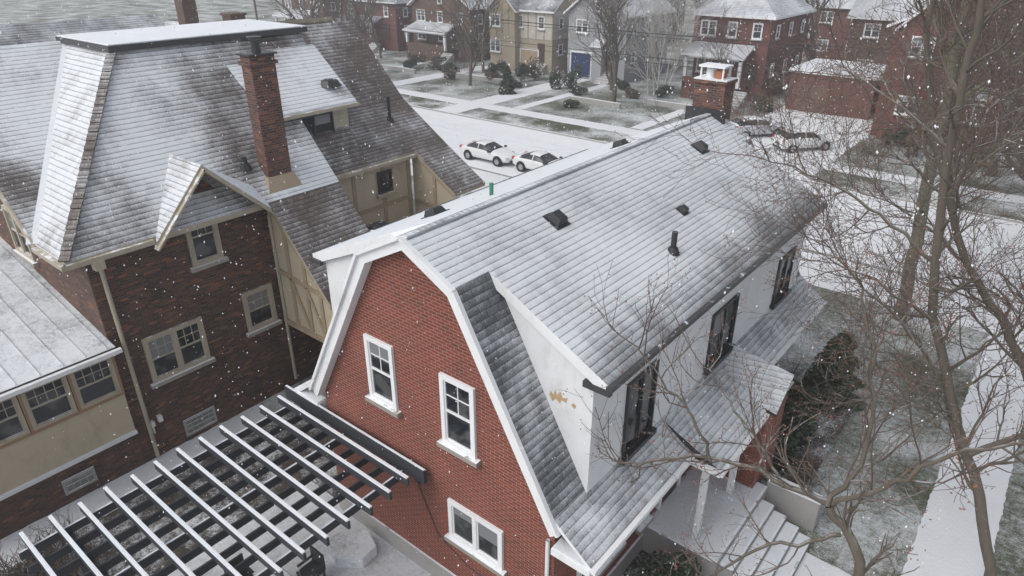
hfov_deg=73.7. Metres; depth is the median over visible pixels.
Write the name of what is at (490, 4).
eaves
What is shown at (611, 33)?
utility wires
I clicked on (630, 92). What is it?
garden shrub
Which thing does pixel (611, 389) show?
dormer gutters
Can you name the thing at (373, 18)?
porch roof
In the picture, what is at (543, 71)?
porch steps
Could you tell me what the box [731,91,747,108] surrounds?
porch steps
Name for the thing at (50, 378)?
sunroom gutter
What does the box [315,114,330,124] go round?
window blinds
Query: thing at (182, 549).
garden bed
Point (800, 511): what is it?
entry steps
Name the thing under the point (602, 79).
porch steps
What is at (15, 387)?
sunroom roof edge
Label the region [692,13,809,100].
walls
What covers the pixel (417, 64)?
front walk
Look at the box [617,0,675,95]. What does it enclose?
birch tree
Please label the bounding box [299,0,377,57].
bare tree
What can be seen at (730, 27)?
window blinds
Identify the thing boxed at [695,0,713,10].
roof
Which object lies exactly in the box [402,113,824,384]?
dormer roof shingles
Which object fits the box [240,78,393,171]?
roof pipes
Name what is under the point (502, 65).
garden shrub
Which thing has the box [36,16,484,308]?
roof edges
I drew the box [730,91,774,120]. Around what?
bare shrub
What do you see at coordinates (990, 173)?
bare tree
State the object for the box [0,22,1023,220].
verge
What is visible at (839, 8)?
eaves
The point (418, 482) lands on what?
wall cables
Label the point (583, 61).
garage door
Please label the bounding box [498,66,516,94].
evergreen conifer
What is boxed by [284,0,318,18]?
bare tree
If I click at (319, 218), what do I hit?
roof shingles
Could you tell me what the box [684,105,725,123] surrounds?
chimney flashing
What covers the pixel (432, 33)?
porch trim
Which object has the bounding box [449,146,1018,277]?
tyre tracks
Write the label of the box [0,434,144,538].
sunroom brick base
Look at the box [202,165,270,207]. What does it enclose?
gable right slope
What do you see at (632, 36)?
window sills
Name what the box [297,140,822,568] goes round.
roof edges
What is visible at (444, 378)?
window frames
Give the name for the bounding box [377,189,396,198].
window sills
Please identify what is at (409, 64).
garden shrub
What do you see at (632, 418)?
window glass
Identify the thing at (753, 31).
window frames
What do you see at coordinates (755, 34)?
window glass
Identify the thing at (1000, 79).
bare tree
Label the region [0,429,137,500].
sunroom sill
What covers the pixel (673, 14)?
walls
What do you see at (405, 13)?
window glass
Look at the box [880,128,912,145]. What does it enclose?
garden shrub
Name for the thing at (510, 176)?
kerb
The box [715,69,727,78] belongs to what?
chimney pots
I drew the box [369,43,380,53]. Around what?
porch steps
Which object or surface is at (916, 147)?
garden shrub
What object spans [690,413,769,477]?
hood gutter
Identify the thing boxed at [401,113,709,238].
ridge cap
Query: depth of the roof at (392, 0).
98.92 m
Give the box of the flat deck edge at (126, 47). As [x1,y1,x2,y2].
[55,27,307,51]
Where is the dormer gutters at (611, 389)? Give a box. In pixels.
[308,149,827,397]
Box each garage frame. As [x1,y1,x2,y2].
[519,47,538,67]
[569,50,591,76]
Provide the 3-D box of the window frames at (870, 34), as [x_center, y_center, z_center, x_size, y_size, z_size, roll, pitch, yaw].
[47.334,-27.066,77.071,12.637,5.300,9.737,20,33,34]
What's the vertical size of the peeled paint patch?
0.320 m
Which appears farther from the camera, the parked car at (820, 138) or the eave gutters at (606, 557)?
the parked car at (820, 138)
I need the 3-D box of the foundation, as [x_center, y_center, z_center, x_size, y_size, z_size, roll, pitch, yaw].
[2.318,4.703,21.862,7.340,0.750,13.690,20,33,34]
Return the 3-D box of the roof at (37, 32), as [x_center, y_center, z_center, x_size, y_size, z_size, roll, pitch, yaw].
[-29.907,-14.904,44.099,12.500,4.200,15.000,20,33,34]
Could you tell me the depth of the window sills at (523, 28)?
83.70 m
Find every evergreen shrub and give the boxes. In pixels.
[629,549,701,575]
[768,397,818,475]
[786,380,819,421]
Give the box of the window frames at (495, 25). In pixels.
[490,13,563,55]
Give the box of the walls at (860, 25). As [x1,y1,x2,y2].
[844,19,896,63]
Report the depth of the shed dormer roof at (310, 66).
23.61 m
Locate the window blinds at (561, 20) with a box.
[491,15,562,46]
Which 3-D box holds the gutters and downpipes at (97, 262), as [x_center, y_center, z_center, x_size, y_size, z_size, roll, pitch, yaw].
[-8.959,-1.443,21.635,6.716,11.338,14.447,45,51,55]
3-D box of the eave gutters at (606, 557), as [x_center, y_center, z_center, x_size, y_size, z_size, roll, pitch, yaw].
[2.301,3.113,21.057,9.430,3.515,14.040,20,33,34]
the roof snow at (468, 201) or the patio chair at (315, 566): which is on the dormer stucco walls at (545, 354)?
the roof snow at (468, 201)
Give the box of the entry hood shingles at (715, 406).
[665,344,793,468]
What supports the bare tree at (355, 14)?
on the ground
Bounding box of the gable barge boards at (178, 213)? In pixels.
[154,168,276,250]
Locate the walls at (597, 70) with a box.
[567,0,670,82]
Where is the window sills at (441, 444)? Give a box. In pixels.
[365,393,506,575]
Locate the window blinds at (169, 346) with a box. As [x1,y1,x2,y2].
[6,211,268,358]
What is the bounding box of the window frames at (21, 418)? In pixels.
[0,357,121,445]
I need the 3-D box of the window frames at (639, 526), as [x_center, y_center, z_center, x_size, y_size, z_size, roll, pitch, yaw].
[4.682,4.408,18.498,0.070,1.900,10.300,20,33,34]
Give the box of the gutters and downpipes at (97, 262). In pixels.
[0,154,415,456]
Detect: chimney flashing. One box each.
[264,171,301,193]
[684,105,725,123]
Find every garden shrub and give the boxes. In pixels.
[403,59,417,67]
[407,53,417,61]
[417,54,426,61]
[427,58,441,69]
[431,56,446,62]
[438,62,459,72]
[443,68,455,79]
[484,62,498,76]
[485,71,501,78]
[497,59,506,72]
[506,79,522,87]
[515,62,527,81]
[525,56,543,80]
[548,70,564,88]
[563,99,580,107]
[564,63,584,87]
[568,85,587,95]
[617,78,629,90]
[623,86,640,98]
[654,84,674,97]
[688,89,693,99]
[751,95,774,111]
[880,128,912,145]
[905,134,925,155]
[961,137,984,156]
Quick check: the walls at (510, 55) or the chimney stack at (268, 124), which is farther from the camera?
the walls at (510, 55)
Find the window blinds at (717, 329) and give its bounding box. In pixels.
[713,253,792,336]
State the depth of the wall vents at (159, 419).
20.74 m
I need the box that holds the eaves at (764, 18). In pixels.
[693,10,815,19]
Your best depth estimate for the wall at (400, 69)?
85.42 m
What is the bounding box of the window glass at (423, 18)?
[417,0,481,41]
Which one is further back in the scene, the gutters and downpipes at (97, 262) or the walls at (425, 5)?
the walls at (425, 5)
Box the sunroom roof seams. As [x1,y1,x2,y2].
[0,244,106,384]
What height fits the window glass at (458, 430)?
4.350 m
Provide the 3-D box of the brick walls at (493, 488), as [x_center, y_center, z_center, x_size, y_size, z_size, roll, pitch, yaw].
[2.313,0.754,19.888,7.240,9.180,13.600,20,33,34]
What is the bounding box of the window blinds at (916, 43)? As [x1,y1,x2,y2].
[900,38,934,102]
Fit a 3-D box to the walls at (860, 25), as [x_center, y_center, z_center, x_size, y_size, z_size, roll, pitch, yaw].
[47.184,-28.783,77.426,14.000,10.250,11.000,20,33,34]
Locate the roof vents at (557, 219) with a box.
[421,138,709,255]
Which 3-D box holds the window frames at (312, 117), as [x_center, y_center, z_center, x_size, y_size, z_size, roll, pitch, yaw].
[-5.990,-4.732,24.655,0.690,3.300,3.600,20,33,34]
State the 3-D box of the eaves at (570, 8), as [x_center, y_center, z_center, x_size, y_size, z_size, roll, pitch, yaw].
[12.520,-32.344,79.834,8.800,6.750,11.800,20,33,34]
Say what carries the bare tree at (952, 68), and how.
on the ground
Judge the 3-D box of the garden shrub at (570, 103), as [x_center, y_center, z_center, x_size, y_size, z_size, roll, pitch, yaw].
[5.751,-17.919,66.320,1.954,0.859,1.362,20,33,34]
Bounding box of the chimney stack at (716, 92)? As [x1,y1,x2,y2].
[692,78,737,120]
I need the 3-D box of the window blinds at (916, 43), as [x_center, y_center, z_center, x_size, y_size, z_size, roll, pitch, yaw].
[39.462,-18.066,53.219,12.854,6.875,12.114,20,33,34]
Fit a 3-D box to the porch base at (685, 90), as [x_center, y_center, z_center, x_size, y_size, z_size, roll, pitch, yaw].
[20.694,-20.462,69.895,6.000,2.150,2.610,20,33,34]
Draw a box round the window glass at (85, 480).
[65,409,214,491]
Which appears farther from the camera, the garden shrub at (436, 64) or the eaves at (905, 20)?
the garden shrub at (436, 64)
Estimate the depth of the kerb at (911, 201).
55.40 m
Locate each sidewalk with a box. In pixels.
[397,88,1023,204]
[410,164,1023,341]
[900,335,1023,575]
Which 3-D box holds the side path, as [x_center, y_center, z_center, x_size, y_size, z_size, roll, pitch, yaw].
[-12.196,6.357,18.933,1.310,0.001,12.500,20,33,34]
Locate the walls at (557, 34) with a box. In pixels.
[519,10,568,40]
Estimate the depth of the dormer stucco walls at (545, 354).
13.91 m
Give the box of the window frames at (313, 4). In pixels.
[284,0,336,20]
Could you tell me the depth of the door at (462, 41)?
91.53 m
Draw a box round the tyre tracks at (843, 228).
[443,139,1023,268]
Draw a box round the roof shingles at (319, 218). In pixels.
[253,21,484,303]
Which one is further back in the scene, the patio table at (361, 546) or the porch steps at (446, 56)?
the porch steps at (446, 56)
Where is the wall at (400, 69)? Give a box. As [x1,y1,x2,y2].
[381,64,415,73]
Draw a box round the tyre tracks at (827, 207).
[428,124,1023,248]
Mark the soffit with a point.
(118, 255)
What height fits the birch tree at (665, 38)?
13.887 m
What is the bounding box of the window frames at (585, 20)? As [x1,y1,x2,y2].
[576,1,665,63]
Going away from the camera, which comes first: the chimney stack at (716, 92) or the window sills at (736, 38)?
the chimney stack at (716, 92)
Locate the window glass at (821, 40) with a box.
[816,15,832,49]
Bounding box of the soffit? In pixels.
[69,242,156,270]
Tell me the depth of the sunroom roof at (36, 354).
19.00 m
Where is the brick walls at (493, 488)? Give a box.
[325,250,776,575]
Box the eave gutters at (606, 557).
[294,300,826,575]
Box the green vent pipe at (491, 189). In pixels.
[489,182,493,195]
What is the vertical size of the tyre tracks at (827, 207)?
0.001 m
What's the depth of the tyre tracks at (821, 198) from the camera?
53.06 m
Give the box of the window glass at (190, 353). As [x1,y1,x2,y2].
[13,225,271,375]
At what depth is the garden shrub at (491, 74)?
78.61 m
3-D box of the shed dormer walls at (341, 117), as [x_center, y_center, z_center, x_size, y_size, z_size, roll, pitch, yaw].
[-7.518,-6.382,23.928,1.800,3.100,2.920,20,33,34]
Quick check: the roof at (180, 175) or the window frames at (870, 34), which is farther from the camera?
the window frames at (870, 34)
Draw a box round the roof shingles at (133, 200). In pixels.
[0,38,338,263]
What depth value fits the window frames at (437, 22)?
93.99 m
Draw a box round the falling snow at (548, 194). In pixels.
[0,0,1022,575]
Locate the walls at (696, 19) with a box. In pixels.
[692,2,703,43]
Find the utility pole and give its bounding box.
[253,0,257,19]
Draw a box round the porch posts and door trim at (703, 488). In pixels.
[655,456,739,540]
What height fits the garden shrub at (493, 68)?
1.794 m
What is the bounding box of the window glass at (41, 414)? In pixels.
[0,360,115,440]
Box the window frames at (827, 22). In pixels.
[816,11,851,50]
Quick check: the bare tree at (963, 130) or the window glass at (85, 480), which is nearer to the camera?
the window glass at (85, 480)
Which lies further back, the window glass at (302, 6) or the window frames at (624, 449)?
the window glass at (302, 6)
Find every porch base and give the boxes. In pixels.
[364,35,384,49]
[406,42,457,60]
[680,76,747,98]
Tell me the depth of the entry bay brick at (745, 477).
18.62 m
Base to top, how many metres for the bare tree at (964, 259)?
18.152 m
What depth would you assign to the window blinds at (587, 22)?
78.03 m
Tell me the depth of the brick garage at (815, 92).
63.29 m
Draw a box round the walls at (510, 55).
[490,0,575,74]
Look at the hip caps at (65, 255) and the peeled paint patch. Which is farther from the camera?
the hip caps at (65, 255)
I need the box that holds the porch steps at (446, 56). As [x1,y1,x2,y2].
[438,53,453,64]
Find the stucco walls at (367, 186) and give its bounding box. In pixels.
[267,158,453,336]
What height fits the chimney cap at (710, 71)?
0.438 m
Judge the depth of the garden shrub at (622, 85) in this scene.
74.15 m
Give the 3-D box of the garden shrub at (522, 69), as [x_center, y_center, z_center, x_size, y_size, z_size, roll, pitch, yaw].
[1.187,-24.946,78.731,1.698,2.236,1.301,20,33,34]
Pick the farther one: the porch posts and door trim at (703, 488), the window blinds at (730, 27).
the window blinds at (730, 27)
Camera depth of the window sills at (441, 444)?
15.36 m
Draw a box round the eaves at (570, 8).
[563,0,676,47]
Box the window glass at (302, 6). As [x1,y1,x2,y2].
[285,0,334,19]
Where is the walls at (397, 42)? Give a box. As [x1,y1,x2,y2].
[342,1,413,51]
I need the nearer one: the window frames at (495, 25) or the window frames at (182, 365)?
the window frames at (182, 365)
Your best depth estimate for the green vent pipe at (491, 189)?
16.09 m
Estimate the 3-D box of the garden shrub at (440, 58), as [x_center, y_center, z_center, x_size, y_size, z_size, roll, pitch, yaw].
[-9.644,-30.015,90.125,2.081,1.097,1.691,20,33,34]
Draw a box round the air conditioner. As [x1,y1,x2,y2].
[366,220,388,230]
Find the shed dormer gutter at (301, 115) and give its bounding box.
[284,102,359,120]
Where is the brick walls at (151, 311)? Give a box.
[0,179,322,461]
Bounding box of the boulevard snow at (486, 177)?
[410,159,1023,320]
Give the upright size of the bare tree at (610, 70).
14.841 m
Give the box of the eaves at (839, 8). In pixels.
[819,6,851,8]
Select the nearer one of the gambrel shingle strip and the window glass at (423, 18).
the gambrel shingle strip
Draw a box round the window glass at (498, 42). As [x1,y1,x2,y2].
[491,15,562,53]
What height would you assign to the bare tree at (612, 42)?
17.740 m
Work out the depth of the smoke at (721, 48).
64.34 m
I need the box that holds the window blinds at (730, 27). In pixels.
[698,20,804,66]
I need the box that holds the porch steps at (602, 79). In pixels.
[593,72,609,84]
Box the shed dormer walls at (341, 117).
[333,108,349,127]
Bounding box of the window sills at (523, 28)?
[489,26,564,56]
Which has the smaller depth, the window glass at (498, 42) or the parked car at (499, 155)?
the parked car at (499, 155)
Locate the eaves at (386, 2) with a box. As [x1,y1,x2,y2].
[355,0,408,3]
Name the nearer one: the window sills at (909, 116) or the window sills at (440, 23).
the window sills at (909, 116)
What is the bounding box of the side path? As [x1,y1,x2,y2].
[0,404,271,569]
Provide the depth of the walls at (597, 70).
78.24 m
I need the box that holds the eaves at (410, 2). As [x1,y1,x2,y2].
[406,0,484,9]
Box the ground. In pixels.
[0,0,1023,575]
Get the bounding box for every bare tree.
[264,0,336,19]
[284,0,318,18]
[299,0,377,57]
[322,0,389,41]
[332,0,381,57]
[427,0,502,85]
[452,0,511,72]
[562,228,1023,575]
[565,0,652,101]
[566,0,645,90]
[608,0,1023,575]
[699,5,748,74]
[759,0,1023,378]
[768,0,1023,320]
[803,0,830,59]
[836,0,1023,220]
[880,0,925,60]
[888,0,1022,124]
[901,0,1023,184]
[938,38,1023,180]
[950,1,1023,176]
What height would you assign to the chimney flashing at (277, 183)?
0.620 m
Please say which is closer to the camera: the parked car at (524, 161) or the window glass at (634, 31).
the parked car at (524, 161)
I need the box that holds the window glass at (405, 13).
[350,8,406,30]
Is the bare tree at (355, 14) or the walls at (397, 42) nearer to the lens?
the bare tree at (355, 14)
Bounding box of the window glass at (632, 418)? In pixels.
[626,267,789,447]
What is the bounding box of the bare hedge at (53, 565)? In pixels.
[0,503,125,575]
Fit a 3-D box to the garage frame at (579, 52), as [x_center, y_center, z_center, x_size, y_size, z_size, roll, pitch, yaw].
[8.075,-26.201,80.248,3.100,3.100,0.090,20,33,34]
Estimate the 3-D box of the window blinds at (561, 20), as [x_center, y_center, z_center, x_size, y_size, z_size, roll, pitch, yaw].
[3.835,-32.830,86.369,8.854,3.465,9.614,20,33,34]
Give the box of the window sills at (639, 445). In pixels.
[618,288,791,464]
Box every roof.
[0,14,165,45]
[0,237,114,391]
[156,154,199,241]
[165,20,178,25]
[226,44,355,116]
[273,9,314,17]
[337,15,380,24]
[365,0,409,2]
[403,21,452,32]
[462,0,488,8]
[486,0,561,11]
[589,0,675,46]
[682,41,754,58]
[694,0,816,17]
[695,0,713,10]
[813,0,855,7]
[848,0,929,18]
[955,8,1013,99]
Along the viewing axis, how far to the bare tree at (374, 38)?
93.80 m
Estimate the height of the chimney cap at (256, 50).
0.500 m
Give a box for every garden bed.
[1,405,333,575]
[621,550,683,575]
[760,385,852,485]
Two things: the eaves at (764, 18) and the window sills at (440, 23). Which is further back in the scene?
the window sills at (440, 23)
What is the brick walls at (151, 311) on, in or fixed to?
on the ground
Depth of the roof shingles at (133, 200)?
20.11 m
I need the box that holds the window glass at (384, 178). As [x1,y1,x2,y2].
[302,118,389,190]
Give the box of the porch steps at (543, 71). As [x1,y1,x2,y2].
[529,64,546,75]
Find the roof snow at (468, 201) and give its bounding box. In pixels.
[315,114,702,252]
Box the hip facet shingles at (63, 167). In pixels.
[35,44,105,262]
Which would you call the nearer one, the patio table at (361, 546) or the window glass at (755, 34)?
the patio table at (361, 546)
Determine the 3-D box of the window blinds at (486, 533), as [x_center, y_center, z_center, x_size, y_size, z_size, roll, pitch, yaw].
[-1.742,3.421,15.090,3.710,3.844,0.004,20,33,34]
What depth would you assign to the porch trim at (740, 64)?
67.18 m
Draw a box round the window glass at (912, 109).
[896,16,1013,122]
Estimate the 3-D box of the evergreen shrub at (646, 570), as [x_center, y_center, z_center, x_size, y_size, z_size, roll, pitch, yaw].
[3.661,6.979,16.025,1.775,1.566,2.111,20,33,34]
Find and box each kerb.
[410,105,1023,223]
[468,165,1018,302]
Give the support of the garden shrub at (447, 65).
on the ground
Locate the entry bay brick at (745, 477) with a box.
[697,391,787,488]
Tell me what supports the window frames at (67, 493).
attached to the brick walls at (151, 311)
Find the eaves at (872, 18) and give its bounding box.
[847,16,900,20]
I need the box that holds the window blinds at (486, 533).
[370,342,496,545]
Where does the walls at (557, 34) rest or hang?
attached to the walls at (510, 55)
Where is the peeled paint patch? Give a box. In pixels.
[549,390,575,408]
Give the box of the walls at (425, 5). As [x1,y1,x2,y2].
[412,0,489,62]
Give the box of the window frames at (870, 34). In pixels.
[857,23,881,60]
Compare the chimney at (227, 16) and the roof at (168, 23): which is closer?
the chimney at (227, 16)
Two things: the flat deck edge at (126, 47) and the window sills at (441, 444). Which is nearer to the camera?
the window sills at (441, 444)
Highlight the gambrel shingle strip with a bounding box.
[455,138,799,519]
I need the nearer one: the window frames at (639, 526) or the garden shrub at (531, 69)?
the window frames at (639, 526)
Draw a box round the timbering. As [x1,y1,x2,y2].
[271,151,453,342]
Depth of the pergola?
14.79 m
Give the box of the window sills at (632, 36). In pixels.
[575,12,664,64]
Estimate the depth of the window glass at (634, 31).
78.46 m
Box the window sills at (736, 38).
[694,32,803,78]
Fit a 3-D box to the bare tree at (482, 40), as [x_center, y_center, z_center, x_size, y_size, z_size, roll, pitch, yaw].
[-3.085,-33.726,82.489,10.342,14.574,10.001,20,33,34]
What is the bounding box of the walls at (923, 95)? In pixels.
[870,0,1023,155]
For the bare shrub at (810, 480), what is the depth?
19.81 m
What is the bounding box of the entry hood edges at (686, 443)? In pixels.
[665,375,800,468]
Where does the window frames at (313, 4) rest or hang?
attached to the walls at (308, 5)
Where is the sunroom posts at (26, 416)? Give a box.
[0,356,124,448]
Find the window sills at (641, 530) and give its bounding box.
[596,515,653,575]
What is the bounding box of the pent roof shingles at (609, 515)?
[306,275,822,567]
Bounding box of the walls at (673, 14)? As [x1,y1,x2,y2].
[667,0,685,41]
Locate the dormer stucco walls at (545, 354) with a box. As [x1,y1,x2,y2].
[326,227,805,491]
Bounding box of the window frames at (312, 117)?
[301,111,392,194]
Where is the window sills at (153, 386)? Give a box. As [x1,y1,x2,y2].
[13,249,281,389]
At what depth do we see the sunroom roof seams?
19.13 m
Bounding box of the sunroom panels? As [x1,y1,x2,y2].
[0,394,134,494]
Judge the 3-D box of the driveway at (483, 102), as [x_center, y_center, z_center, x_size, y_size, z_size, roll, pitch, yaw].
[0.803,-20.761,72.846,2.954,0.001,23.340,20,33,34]
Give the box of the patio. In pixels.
[168,481,430,575]
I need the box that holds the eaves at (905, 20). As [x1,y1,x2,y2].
[887,0,986,101]
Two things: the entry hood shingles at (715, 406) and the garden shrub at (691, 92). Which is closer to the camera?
the entry hood shingles at (715, 406)
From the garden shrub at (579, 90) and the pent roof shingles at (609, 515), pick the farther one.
the garden shrub at (579, 90)
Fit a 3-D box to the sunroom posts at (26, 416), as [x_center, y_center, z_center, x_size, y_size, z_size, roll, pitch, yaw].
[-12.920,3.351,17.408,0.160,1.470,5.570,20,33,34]
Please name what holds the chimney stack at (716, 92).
on the brick walls at (493, 488)
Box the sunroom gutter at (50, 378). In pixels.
[0,347,122,401]
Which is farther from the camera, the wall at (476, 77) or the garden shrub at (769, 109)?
the wall at (476, 77)
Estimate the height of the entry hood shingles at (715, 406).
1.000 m
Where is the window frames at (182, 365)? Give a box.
[1,204,277,383]
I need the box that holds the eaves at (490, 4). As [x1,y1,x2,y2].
[485,0,563,13]
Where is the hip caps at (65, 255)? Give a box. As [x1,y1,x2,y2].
[58,51,115,262]
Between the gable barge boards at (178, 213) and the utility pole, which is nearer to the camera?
the gable barge boards at (178, 213)
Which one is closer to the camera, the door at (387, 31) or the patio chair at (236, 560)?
the patio chair at (236, 560)
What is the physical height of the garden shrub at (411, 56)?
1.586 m
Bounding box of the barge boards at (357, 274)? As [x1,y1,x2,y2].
[308,235,560,537]
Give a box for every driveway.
[393,65,487,86]
[436,78,587,112]
[750,106,872,179]
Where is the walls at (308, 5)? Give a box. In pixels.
[282,0,342,22]
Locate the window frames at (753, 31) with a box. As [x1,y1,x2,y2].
[696,19,805,75]
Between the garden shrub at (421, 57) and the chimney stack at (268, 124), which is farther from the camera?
the garden shrub at (421, 57)
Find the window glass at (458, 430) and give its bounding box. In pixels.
[371,355,497,560]
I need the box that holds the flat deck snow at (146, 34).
[56,19,305,45]
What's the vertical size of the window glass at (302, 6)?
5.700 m
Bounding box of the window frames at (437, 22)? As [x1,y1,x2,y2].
[416,0,482,41]
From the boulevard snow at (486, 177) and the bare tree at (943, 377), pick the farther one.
the boulevard snow at (486, 177)
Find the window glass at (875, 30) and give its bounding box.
[864,25,878,36]
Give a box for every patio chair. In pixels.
[224,553,253,575]
[296,545,325,575]
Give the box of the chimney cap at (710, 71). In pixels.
[694,62,736,81]
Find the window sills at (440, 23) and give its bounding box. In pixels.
[417,4,482,44]
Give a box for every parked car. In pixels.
[459,139,518,166]
[512,150,562,171]
[730,115,785,135]
[772,127,834,152]
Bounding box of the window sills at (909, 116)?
[891,28,1005,127]
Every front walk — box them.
[384,61,431,69]
[513,85,609,108]
[630,109,684,129]
[794,552,850,575]
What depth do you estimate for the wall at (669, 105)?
66.59 m
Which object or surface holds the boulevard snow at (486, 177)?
on the ground
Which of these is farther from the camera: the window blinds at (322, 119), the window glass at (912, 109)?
the window glass at (912, 109)
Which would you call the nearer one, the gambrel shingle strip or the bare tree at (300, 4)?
the gambrel shingle strip
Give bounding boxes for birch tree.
[606,0,669,95]
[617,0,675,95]
[635,0,702,96]
[641,0,718,96]
[651,0,763,97]
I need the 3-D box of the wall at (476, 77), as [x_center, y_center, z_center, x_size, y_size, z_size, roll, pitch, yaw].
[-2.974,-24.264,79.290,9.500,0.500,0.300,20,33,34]
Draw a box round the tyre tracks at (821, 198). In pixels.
[423,118,1023,240]
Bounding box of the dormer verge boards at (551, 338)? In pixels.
[313,235,605,389]
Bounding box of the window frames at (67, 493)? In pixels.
[61,406,217,495]
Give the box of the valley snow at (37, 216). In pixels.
[25,43,66,244]
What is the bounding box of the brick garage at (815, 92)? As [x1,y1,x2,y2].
[786,58,885,119]
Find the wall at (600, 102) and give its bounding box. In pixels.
[568,95,620,108]
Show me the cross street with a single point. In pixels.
(582, 144)
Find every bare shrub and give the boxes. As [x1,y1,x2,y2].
[446,48,477,70]
[542,62,570,81]
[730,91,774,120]
[781,446,832,491]
[784,352,852,442]
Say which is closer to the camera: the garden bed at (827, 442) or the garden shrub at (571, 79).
the garden bed at (827, 442)
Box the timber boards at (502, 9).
[489,0,552,40]
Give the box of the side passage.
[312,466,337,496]
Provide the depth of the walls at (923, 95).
52.97 m
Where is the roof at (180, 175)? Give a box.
[156,154,199,241]
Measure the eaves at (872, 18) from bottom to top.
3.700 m
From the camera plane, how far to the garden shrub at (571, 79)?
74.89 m
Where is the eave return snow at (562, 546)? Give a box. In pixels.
[297,387,590,570]
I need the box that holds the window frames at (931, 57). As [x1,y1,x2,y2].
[893,13,1017,124]
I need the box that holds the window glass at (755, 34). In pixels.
[697,21,803,74]
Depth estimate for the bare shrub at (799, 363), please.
22.65 m
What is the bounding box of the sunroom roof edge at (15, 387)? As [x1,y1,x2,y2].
[0,347,115,394]
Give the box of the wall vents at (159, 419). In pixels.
[150,414,163,433]
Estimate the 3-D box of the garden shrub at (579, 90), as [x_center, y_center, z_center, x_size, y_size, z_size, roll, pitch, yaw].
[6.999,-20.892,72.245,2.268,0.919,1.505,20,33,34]
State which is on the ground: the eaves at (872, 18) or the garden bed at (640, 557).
the garden bed at (640, 557)
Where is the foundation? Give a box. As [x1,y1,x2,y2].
[338,493,643,575]
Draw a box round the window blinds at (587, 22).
[577,2,660,56]
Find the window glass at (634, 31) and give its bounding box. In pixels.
[577,6,664,60]
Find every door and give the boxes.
[385,24,390,39]
[457,32,463,49]
[521,49,537,64]
[537,43,544,62]
[571,52,590,76]
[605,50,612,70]
[661,481,676,503]
[744,63,757,85]
[794,84,827,112]
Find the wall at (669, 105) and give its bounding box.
[646,99,691,109]
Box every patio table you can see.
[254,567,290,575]
[327,528,376,567]
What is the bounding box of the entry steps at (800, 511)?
[642,466,821,575]
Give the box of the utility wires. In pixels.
[256,0,1023,96]
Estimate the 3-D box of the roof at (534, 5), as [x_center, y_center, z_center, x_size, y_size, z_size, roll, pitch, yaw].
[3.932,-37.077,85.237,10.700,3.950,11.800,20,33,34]
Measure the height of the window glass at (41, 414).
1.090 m
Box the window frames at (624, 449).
[621,246,795,457]
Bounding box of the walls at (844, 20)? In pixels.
[806,8,850,60]
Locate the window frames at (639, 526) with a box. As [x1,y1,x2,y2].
[576,513,649,575]
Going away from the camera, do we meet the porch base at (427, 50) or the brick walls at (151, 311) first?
the brick walls at (151, 311)
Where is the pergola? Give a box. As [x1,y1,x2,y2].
[18,385,426,575]
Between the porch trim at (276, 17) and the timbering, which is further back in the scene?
the porch trim at (276, 17)
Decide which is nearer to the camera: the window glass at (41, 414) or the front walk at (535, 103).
the window glass at (41, 414)
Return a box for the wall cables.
[388,463,480,575]
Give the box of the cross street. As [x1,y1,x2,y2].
[412,107,1023,297]
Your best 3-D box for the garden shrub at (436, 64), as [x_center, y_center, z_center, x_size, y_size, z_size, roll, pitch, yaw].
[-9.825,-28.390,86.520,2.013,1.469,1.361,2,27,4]
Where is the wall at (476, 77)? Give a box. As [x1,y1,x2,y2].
[456,72,518,83]
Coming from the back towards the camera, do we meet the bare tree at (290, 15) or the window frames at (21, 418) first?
the bare tree at (290, 15)
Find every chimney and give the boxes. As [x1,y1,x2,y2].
[174,0,198,24]
[220,12,246,20]
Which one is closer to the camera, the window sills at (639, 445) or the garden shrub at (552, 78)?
the window sills at (639, 445)
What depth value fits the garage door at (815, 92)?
64.02 m
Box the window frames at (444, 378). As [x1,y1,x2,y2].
[363,333,503,570]
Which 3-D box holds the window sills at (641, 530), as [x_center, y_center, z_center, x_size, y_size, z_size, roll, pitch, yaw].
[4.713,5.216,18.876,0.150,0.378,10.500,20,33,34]
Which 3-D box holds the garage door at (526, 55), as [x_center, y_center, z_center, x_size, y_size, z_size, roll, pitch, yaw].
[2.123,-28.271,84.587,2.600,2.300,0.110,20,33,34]
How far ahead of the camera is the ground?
26.67 m
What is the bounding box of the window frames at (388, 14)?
[347,3,407,33]
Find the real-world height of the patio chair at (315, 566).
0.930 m
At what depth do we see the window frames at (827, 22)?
92.75 m
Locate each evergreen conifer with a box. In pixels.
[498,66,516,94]
[798,330,867,416]
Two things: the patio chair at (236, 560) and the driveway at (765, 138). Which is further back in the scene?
the driveway at (765, 138)
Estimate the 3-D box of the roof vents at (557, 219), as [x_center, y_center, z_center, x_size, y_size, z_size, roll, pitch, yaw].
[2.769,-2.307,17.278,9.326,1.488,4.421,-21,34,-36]
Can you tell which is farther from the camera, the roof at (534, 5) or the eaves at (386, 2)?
the eaves at (386, 2)
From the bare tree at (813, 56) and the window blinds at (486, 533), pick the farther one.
the bare tree at (813, 56)
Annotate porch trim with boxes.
[272,12,314,20]
[402,25,456,52]
[681,47,754,90]
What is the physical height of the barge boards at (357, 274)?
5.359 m
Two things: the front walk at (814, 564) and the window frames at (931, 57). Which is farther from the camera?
the window frames at (931, 57)
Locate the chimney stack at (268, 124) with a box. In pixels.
[238,54,291,177]
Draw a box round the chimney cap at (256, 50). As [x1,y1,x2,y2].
[236,35,276,56]

